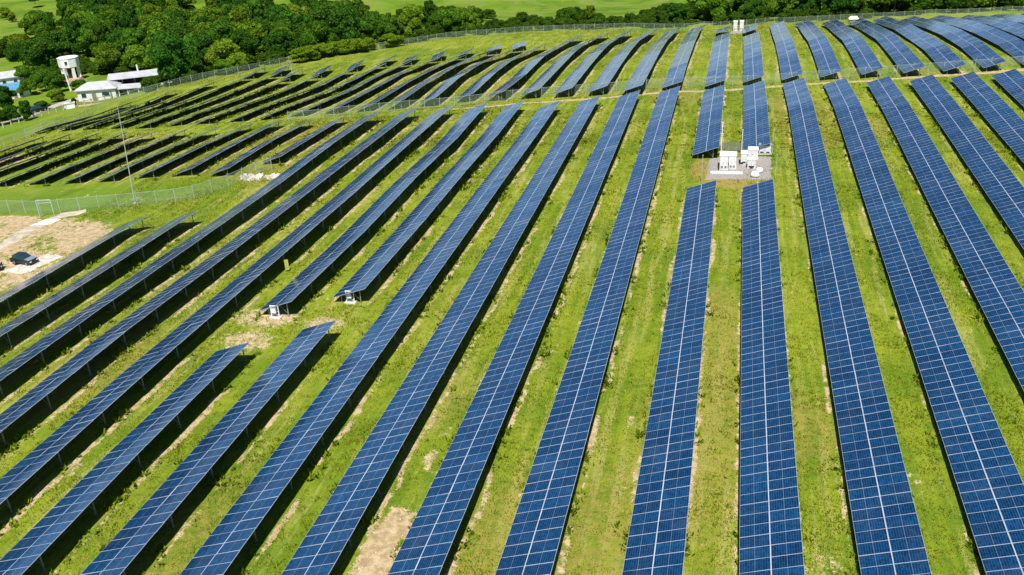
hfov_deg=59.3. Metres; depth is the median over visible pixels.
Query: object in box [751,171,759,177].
bulk bag
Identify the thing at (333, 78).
solar row
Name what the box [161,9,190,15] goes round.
tree
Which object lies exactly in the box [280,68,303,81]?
solar row
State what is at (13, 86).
house
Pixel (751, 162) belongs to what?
inverter cabinet
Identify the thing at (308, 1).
tree
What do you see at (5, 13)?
shrub
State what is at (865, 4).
tree
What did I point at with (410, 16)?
tree
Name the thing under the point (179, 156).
solar row
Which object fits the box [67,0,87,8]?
tree
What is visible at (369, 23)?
tree
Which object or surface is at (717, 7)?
tree
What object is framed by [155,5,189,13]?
tree
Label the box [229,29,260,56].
tree
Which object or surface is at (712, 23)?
wire fence
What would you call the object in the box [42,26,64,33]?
tree
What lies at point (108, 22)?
tree
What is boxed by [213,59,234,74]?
shrub
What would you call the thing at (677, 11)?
tree
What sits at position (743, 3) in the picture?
tree
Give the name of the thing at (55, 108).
paddock fence
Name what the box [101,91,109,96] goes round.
window
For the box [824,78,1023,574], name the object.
solar row
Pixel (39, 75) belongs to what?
tree
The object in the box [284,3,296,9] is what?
tree
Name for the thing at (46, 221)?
concrete slab
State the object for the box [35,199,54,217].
gate frame
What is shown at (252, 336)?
stones
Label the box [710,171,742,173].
concrete beam
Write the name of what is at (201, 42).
tree
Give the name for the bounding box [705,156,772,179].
gravel pad
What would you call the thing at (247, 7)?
tree
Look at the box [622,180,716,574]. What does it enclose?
solar row
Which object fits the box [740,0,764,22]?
tree
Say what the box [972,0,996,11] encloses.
tree
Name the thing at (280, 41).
tree
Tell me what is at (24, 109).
tree
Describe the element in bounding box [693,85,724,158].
solar row
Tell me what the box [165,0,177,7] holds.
tree
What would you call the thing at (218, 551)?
solar row
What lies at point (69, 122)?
solar row
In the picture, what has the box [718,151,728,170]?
inverter cabinet
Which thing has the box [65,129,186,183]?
solar row
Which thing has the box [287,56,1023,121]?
wire fence
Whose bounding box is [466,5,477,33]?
tree
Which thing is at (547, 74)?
solar row
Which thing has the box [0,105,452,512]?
solar row
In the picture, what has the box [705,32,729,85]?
solar row
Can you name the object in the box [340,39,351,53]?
shrub
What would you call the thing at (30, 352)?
solar row
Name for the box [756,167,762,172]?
bulk bag
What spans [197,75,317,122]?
solar row
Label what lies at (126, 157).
mast
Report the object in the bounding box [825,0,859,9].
tree
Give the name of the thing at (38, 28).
tree
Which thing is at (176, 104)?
solar row
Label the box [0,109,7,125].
tree
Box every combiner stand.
[269,305,282,319]
[344,291,357,304]
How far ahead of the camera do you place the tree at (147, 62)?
242.37 m
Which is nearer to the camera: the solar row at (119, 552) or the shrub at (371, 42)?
the solar row at (119, 552)
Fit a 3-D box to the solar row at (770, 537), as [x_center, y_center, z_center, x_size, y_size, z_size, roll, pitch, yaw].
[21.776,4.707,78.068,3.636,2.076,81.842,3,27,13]
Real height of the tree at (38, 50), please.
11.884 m
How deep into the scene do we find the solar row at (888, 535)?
70.34 m
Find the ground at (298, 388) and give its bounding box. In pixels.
[0,0,1023,574]
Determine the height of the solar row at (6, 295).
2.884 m
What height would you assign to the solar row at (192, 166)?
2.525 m
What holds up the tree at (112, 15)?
on the ground at (298, 388)
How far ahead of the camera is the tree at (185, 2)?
428.76 m
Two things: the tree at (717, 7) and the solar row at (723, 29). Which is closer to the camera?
the solar row at (723, 29)
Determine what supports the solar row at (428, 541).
on the ground at (298, 388)
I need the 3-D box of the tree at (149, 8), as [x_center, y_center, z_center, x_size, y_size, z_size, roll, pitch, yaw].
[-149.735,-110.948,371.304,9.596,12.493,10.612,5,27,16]
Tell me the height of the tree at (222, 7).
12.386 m
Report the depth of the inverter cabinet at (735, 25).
241.37 m
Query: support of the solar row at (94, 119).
on the ground at (298, 388)
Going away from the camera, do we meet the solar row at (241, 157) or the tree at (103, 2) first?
the solar row at (241, 157)
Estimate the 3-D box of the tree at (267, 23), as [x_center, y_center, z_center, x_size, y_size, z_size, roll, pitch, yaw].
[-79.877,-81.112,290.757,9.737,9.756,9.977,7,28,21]
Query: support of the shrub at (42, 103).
on the ground at (298, 388)
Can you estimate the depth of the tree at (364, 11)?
367.13 m
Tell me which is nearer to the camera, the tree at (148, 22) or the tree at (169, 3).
the tree at (148, 22)
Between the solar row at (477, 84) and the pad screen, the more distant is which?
the solar row at (477, 84)
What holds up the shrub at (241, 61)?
on the ground at (298, 388)
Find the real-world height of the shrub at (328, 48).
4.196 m
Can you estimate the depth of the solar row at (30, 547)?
64.99 m
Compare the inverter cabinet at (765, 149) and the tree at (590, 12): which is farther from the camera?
the tree at (590, 12)
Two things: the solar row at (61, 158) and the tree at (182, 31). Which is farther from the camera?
the tree at (182, 31)
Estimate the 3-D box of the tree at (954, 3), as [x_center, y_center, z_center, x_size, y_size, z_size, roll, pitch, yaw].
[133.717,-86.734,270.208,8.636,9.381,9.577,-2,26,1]
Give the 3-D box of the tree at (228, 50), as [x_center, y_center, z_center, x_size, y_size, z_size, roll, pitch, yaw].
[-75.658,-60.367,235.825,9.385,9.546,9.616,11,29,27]
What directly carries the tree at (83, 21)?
on the ground at (298, 388)
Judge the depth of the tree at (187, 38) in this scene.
255.87 m
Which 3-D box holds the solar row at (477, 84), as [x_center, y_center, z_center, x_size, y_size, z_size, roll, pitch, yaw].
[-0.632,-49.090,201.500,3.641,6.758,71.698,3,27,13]
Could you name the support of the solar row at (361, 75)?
on the ground at (298, 388)
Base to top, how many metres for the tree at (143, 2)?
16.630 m
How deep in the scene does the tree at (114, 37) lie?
285.86 m
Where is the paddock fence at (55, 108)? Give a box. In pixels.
[2,93,111,127]
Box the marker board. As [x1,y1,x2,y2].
[284,259,288,271]
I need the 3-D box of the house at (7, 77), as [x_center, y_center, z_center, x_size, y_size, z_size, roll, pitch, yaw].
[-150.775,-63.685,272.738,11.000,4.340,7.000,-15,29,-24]
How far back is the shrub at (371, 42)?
256.46 m
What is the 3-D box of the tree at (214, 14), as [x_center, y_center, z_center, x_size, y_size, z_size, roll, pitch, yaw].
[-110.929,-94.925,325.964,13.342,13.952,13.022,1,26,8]
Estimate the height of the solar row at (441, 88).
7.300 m
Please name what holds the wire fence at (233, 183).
on the ground at (298, 388)
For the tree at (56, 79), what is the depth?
246.48 m
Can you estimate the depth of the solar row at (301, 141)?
145.13 m
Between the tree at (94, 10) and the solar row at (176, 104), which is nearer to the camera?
the solar row at (176, 104)
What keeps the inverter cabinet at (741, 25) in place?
on the gravel pad at (735, 32)
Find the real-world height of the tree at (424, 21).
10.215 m
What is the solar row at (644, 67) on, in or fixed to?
on the ground at (298, 388)
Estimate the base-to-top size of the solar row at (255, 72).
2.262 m
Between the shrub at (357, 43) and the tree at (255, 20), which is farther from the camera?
the tree at (255, 20)
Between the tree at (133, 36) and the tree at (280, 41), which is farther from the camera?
the tree at (133, 36)
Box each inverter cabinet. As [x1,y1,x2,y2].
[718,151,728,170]
[728,151,736,169]
[732,20,737,30]
[739,20,743,30]
[740,150,747,165]
[747,146,758,160]
[747,157,755,168]
[758,143,771,154]
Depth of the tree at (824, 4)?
278.67 m
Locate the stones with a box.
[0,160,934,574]
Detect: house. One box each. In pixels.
[0,70,26,83]
[0,82,31,98]
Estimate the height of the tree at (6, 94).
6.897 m
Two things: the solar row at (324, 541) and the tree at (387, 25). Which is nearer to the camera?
the solar row at (324, 541)
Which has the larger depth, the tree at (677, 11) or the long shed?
the tree at (677, 11)
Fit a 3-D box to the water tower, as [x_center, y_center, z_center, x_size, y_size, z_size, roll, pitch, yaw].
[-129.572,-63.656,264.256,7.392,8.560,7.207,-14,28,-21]
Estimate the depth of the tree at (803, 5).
272.96 m
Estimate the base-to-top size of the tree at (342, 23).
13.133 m
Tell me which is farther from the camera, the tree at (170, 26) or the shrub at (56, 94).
the tree at (170, 26)
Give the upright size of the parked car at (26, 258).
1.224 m
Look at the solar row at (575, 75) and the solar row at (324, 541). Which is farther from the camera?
the solar row at (575, 75)
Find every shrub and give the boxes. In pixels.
[0,7,10,12]
[0,10,13,18]
[7,13,16,21]
[33,100,50,106]
[46,88,64,101]
[69,79,86,87]
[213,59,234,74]
[232,56,250,70]
[286,47,312,61]
[303,45,324,59]
[315,42,333,56]
[325,41,348,55]
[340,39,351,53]
[347,38,368,52]
[361,37,376,50]
[379,33,403,46]
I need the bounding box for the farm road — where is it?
[1,97,77,124]
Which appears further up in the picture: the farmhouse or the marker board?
the farmhouse
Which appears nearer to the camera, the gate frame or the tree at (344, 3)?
the gate frame
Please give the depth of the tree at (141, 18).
345.76 m
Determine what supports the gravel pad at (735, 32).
on the ground at (298, 388)
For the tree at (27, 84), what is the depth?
247.18 m
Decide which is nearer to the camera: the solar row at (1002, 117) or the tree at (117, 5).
the solar row at (1002, 117)
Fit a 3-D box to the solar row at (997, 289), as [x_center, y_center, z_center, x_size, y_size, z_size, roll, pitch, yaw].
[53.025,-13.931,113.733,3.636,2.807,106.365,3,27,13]
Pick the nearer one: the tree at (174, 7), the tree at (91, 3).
the tree at (174, 7)
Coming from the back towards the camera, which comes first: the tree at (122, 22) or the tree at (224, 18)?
the tree at (122, 22)
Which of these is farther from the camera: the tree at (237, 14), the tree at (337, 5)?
the tree at (337, 5)
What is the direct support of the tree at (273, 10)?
on the ground at (298, 388)
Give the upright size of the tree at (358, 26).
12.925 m
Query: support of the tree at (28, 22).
on the ground at (298, 388)
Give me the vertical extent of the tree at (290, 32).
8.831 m
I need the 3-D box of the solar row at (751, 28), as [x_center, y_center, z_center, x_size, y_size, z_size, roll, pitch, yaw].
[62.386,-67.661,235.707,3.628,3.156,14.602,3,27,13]
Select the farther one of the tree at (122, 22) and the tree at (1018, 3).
the tree at (122, 22)
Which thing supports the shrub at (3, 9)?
on the ground at (298, 388)
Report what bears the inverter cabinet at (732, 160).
on the gravel pad at (764, 163)
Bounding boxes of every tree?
[0,85,16,108]
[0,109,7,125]
[2,105,20,122]
[5,40,26,63]
[6,34,26,45]
[13,64,38,79]
[16,78,36,95]
[17,13,38,37]
[17,34,26,41]
[18,100,32,120]
[21,36,58,66]
[32,69,49,88]
[33,10,45,20]
[33,21,43,36]
[41,30,70,53]
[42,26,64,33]
[43,13,55,31]
[43,71,68,90]
[57,0,68,25]
[63,3,88,24]
[63,18,87,53]
[64,17,82,54]
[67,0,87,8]
[74,11,94,18]
[76,19,112,49]
[77,0,98,7]
[86,15,114,32]
[87,0,97,8]
[89,4,103,15]
[90,20,107,46]
[91,42,127,72]
[98,0,107,4]
[98,5,120,14]
[99,8,121,27]
[104,0,124,5]
[106,26,129,55]
[113,3,140,10]
[114,27,148,53]
[117,17,128,27]
[120,4,138,27]
[121,7,145,15]
[121,44,143,70]
[124,0,151,6]
[137,14,148,32]
[138,13,172,45]
[140,0,153,6]
[140,43,188,67]
[142,3,161,14]
[147,21,165,42]
[147,32,198,83]
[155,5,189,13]
[156,0,179,6]
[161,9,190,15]
[163,17,190,33]
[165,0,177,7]
[169,10,190,21]
[173,26,191,37]
[178,0,196,6]
[181,33,193,59]
[188,13,203,25]
[188,32,216,65]
[190,16,213,28]
[191,6,221,20]
[192,22,209,33]
[204,38,245,64]
[205,0,216,8]
[205,19,233,40]
[218,1,225,7]
[219,4,228,13]
[219,16,229,22]
[222,3,252,18]
[228,6,250,25]
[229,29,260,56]
[232,0,247,4]
[232,20,270,50]
[244,0,268,5]
[245,3,266,11]
[247,0,266,20]
[251,18,264,24]
[257,20,271,34]
[261,29,299,58]
[266,5,285,20]
[269,13,278,22]
[270,20,292,31]
[271,10,313,35]
[274,27,299,44]
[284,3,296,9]
[287,5,309,15]
[294,20,337,46]
[297,0,310,4]
[299,1,311,8]
[306,1,334,22]
[312,20,329,26]
[327,7,360,40]
[331,3,344,7]
[331,5,361,33]
[333,0,352,6]
[347,5,361,17]
[352,0,362,16]
[360,14,380,40]
[362,4,367,14]
[370,11,380,18]
[377,16,403,36]
[397,4,424,34]
[419,7,428,27]
[424,0,434,21]
[428,8,443,25]
[436,8,465,29]
[455,7,467,25]
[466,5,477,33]
[476,13,481,23]
[559,7,576,16]
[585,5,595,19]
[666,3,687,21]
[687,0,697,6]
[695,0,732,16]
[729,0,742,9]
[739,0,765,11]
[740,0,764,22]
[766,0,797,16]
[796,0,824,11]
[821,1,830,9]
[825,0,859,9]
[859,0,874,10]
[867,0,911,15]
[880,0,897,12]
[893,0,931,8]
[938,0,968,12]
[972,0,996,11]
[1011,0,1023,10]
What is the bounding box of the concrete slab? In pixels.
[31,219,60,225]
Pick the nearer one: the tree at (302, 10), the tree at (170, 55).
the tree at (170, 55)
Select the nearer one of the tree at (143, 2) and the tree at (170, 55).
the tree at (170, 55)
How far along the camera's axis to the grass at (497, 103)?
173.50 m
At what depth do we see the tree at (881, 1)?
265.96 m
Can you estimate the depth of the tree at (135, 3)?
395.55 m
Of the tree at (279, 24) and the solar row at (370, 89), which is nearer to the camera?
the solar row at (370, 89)
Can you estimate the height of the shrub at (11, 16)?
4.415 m
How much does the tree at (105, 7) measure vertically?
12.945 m
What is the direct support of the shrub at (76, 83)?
on the ground at (298, 388)
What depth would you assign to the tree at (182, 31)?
272.62 m
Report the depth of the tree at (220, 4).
362.60 m
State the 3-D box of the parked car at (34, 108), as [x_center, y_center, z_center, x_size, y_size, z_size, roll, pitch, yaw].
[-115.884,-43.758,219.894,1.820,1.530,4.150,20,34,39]
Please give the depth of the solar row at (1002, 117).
136.60 m
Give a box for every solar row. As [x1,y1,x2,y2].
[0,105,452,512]
[0,107,417,446]
[0,111,379,395]
[0,132,99,172]
[0,132,126,186]
[0,133,71,161]
[0,136,44,154]
[0,211,196,345]
[0,216,146,310]
[0,342,249,574]
[29,132,153,183]
[34,101,132,134]
[58,90,175,130]
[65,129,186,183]
[80,320,336,574]
[85,81,215,128]
[96,128,216,181]
[110,75,250,128]
[137,74,276,127]
[138,123,252,177]
[169,78,288,125]
[174,119,282,175]
[180,100,560,574]
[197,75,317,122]
[210,119,313,175]
[229,69,353,121]
[244,67,265,77]
[259,103,486,316]
[260,63,385,119]
[262,116,346,163]
[270,64,290,75]
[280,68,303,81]
[281,95,600,574]
[291,62,408,116]
[311,64,332,78]
[325,57,439,113]
[333,100,524,303]
[346,59,364,71]
[356,54,466,110]
[375,55,396,65]
[386,49,496,109]
[388,90,639,574]
[400,54,418,64]
[421,46,521,106]
[430,50,445,61]
[456,47,474,56]
[457,43,546,102]
[487,35,581,101]
[487,43,501,52]
[495,86,679,574]
[512,41,525,51]
[522,32,609,98]
[554,29,633,95]
[588,28,657,94]
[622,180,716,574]
[623,27,681,93]
[662,25,705,87]
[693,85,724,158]
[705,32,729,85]
[716,25,730,35]
[739,178,804,574]
[743,23,757,32]
[743,32,763,85]
[743,80,769,149]
[770,21,802,82]
[783,77,931,574]
[794,20,841,79]
[821,19,882,77]
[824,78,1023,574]
[848,18,924,76]
[867,76,1023,389]
[873,16,965,74]
[900,16,1005,71]
[909,74,1023,248]
[930,15,1023,64]
[951,72,1023,162]
[960,15,1023,37]
[990,14,1023,23]
[992,69,1023,105]
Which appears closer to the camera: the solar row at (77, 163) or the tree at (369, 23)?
the solar row at (77, 163)
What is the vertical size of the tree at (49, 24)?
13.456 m
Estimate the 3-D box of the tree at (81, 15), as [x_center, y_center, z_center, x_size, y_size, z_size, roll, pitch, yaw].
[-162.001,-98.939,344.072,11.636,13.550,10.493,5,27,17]
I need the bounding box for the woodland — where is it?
[0,0,700,54]
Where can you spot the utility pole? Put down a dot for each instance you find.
(67, 80)
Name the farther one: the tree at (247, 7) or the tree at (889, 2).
the tree at (247, 7)
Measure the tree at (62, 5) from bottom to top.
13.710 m
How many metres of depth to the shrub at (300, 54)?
240.87 m
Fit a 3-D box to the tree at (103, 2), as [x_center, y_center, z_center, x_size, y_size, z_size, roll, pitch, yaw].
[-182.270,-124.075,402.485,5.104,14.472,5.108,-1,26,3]
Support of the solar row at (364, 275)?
on the ground at (298, 388)
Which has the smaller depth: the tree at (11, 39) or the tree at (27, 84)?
the tree at (27, 84)
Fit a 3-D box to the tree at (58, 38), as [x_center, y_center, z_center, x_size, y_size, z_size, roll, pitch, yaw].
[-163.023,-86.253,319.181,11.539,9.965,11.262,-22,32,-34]
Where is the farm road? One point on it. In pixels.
(55, 105)
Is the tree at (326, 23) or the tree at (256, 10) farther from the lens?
the tree at (256, 10)
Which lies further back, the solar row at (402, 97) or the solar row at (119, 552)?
the solar row at (402, 97)
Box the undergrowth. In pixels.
[0,0,1023,91]
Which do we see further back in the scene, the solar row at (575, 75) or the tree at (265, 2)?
the tree at (265, 2)
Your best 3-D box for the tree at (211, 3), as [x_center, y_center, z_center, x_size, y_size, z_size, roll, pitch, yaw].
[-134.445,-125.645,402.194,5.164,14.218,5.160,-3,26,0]
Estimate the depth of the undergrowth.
275.52 m
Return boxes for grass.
[0,16,1023,156]
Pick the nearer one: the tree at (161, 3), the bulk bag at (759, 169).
the bulk bag at (759, 169)
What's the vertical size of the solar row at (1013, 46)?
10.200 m
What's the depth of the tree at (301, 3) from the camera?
321.10 m
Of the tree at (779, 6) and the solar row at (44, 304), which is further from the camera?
the tree at (779, 6)
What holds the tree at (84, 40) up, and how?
on the ground at (298, 388)
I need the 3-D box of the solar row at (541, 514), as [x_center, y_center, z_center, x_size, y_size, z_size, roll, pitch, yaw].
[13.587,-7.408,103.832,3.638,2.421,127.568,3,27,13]
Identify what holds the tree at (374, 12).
on the ground at (298, 388)
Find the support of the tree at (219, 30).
on the ground at (298, 388)
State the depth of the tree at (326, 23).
275.42 m
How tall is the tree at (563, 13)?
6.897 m
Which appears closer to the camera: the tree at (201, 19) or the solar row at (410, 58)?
the solar row at (410, 58)
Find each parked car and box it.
[10,251,38,265]
[30,105,47,112]
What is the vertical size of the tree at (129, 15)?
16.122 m
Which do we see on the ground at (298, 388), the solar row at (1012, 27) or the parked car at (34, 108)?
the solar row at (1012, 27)
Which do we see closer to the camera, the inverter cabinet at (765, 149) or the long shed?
the inverter cabinet at (765, 149)
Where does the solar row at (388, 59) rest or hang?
on the ground at (298, 388)
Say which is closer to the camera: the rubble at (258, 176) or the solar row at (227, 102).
the rubble at (258, 176)
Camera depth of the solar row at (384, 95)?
184.81 m
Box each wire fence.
[0,6,1023,148]
[0,156,271,213]
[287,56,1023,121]
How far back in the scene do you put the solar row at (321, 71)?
219.35 m
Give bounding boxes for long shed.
[107,65,171,83]
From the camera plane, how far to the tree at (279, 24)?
272.24 m
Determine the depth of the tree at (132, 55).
266.10 m
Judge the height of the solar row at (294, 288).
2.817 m
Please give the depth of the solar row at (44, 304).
97.68 m
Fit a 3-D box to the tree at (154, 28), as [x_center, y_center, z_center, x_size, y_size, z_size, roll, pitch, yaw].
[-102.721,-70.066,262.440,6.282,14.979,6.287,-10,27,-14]
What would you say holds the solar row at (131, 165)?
on the ground at (298, 388)
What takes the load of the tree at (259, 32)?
on the ground at (298, 388)
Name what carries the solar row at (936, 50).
on the ground at (298, 388)
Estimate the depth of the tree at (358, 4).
351.89 m
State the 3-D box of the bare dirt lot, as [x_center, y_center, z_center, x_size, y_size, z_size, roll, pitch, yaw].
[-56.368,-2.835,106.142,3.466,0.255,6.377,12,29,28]
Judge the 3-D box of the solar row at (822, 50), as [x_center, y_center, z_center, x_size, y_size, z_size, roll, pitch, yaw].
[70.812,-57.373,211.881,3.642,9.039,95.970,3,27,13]
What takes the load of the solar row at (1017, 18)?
on the ground at (298, 388)
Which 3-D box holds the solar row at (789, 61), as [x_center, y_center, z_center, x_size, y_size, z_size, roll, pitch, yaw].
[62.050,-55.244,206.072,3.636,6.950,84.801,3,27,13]
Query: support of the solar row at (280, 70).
on the ground at (298, 388)
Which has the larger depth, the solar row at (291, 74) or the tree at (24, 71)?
the tree at (24, 71)
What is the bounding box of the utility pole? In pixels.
[62,69,71,90]
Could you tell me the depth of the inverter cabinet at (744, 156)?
122.48 m
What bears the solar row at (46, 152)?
on the ground at (298, 388)
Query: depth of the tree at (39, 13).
379.61 m
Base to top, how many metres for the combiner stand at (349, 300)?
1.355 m
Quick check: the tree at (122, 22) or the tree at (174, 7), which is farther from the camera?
the tree at (174, 7)
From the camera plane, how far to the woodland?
302.19 m
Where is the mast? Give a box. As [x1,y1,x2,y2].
[117,105,135,203]
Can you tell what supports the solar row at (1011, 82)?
on the ground at (298, 388)
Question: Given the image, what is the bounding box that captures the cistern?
[63,101,75,108]
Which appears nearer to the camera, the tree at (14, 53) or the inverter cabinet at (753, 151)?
the inverter cabinet at (753, 151)
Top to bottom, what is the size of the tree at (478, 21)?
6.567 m
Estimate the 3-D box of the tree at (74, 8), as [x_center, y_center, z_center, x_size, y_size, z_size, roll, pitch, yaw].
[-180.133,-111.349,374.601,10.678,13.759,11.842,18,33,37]
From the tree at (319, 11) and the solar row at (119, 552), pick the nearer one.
the solar row at (119, 552)
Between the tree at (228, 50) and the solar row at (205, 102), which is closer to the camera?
the solar row at (205, 102)
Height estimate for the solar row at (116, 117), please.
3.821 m
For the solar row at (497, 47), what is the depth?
238.94 m
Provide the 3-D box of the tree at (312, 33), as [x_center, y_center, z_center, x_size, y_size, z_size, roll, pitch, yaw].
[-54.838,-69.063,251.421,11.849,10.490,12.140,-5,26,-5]
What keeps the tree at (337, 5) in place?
on the ground at (298, 388)
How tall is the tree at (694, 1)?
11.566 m
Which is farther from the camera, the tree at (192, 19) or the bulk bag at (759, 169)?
the tree at (192, 19)
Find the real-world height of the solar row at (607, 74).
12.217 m
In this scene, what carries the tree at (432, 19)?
on the ground at (298, 388)
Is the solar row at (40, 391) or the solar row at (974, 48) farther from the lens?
the solar row at (974, 48)
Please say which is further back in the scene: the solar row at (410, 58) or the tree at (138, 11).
the tree at (138, 11)
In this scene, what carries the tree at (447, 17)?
on the ground at (298, 388)
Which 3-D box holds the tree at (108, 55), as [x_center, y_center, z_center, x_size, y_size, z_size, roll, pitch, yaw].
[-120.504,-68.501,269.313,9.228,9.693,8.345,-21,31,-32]
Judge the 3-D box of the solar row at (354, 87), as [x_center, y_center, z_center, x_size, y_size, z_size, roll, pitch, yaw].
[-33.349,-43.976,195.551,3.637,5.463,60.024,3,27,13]
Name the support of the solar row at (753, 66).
on the ground at (298, 388)
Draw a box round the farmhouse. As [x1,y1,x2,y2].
[73,81,141,101]
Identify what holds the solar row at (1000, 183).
on the ground at (298, 388)
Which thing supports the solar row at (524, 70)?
on the ground at (298, 388)
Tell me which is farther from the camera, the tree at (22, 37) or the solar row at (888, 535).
the tree at (22, 37)
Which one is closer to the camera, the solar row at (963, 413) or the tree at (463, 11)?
the solar row at (963, 413)
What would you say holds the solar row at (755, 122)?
on the ground at (298, 388)
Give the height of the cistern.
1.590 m
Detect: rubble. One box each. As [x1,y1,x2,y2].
[241,173,265,180]
[264,173,279,179]
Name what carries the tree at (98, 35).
on the ground at (298, 388)
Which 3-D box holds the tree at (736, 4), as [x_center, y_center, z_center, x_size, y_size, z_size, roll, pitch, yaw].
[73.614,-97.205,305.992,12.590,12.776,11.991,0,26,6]
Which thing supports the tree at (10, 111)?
on the ground at (298, 388)
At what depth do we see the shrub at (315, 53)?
243.68 m
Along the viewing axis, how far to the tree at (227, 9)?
320.59 m
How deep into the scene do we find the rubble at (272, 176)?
130.81 m
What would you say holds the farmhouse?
on the ground at (298, 388)
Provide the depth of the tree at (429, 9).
299.01 m
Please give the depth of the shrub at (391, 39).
259.39 m
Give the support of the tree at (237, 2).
on the ground at (298, 388)
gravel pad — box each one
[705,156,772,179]
[730,30,749,33]
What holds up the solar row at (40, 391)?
on the ground at (298, 388)
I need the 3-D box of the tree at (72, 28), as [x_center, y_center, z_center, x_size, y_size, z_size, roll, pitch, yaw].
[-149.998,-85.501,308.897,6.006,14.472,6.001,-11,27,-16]
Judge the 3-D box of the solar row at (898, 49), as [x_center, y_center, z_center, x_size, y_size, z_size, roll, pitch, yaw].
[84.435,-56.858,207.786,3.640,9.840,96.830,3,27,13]
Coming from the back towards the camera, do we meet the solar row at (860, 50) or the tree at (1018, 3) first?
the tree at (1018, 3)
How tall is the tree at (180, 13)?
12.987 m
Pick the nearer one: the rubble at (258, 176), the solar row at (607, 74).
the rubble at (258, 176)
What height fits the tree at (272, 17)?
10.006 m
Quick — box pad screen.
[722,141,742,150]
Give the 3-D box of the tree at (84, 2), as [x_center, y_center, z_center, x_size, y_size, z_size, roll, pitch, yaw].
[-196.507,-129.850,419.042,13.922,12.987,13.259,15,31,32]
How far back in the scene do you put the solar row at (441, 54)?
230.44 m
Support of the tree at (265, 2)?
on the ground at (298, 388)
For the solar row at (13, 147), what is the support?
on the ground at (298, 388)
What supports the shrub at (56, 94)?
on the ground at (298, 388)
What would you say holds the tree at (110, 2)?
on the ground at (298, 388)
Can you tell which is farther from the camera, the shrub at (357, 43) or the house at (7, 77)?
the house at (7, 77)
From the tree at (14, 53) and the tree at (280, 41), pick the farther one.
the tree at (14, 53)
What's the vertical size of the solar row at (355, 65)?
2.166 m
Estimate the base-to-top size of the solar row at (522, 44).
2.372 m
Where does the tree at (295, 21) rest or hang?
on the ground at (298, 388)
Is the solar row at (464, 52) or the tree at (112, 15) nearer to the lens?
the solar row at (464, 52)
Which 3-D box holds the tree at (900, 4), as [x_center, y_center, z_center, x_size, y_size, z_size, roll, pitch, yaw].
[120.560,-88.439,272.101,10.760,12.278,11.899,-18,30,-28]
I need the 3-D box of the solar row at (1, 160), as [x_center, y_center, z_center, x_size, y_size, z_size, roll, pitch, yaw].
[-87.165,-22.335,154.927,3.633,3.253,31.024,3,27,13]
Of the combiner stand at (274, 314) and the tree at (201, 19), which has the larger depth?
the tree at (201, 19)
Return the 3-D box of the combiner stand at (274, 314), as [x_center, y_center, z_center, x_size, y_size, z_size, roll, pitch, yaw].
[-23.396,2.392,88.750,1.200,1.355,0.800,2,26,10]
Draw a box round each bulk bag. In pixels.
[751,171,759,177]
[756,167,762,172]
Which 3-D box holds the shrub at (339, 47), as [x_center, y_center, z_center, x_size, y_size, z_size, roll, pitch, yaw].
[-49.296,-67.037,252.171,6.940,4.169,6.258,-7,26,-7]
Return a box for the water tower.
[56,55,84,82]
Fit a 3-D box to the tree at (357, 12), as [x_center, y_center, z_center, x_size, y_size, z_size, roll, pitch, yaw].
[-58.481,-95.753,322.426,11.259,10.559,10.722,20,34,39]

